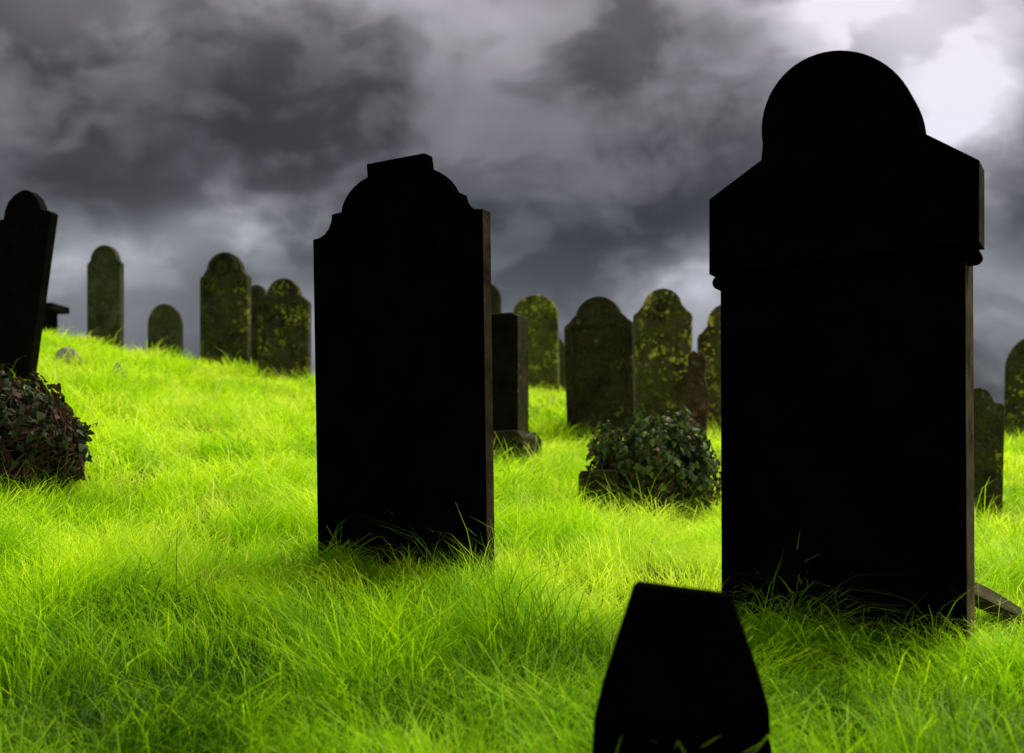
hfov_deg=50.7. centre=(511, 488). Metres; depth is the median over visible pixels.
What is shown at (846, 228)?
gravestone
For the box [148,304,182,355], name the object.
gravestone
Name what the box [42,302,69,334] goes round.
pedestal tomb
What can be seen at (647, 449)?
ivy mound
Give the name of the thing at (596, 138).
sky
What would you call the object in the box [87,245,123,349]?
gravestone
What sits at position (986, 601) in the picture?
broken slab
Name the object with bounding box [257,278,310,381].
gravestone
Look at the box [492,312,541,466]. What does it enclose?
pedestal monument
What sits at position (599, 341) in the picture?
gravestone
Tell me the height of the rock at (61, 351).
0.223 m
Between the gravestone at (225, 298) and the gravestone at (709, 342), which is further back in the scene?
the gravestone at (225, 298)
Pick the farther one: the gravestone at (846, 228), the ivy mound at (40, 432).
the ivy mound at (40, 432)
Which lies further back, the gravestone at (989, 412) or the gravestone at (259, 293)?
the gravestone at (259, 293)
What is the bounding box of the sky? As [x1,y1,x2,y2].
[0,0,1023,404]
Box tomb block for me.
[578,470,623,514]
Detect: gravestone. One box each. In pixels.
[0,190,57,386]
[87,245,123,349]
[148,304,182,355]
[200,252,251,368]
[251,285,266,367]
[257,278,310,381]
[313,153,494,582]
[491,283,500,313]
[513,295,559,392]
[559,338,565,392]
[564,296,636,438]
[633,288,692,420]
[697,305,720,428]
[709,50,983,673]
[974,387,1004,522]
[1004,339,1023,441]
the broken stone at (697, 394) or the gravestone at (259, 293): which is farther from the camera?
the gravestone at (259, 293)
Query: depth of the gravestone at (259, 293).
14.36 m
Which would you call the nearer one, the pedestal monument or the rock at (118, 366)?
the pedestal monument
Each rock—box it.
[55,347,81,365]
[112,362,125,380]
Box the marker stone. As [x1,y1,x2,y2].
[592,581,771,752]
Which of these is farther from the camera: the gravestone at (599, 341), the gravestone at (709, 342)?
the gravestone at (709, 342)
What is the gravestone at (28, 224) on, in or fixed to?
on the ground at (164, 674)
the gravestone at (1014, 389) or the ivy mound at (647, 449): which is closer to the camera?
the ivy mound at (647, 449)
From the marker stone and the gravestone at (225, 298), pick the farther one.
the gravestone at (225, 298)
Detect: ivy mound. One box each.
[0,366,97,500]
[585,404,720,526]
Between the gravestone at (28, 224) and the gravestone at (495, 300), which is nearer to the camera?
the gravestone at (28, 224)
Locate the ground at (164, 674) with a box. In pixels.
[0,348,1023,752]
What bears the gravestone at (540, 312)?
on the ground at (164, 674)
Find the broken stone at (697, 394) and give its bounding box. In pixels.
[685,350,709,435]
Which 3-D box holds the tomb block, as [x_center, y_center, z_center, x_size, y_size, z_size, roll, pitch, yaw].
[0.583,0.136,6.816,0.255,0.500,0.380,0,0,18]
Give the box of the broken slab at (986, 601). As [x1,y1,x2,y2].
[975,582,1023,625]
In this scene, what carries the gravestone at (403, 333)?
on the ground at (164, 674)
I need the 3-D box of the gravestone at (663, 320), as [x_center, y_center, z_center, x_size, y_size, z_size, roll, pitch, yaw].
[1.464,-1.146,10.583,0.572,1.617,0.120,1,0,18]
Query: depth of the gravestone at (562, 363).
13.72 m

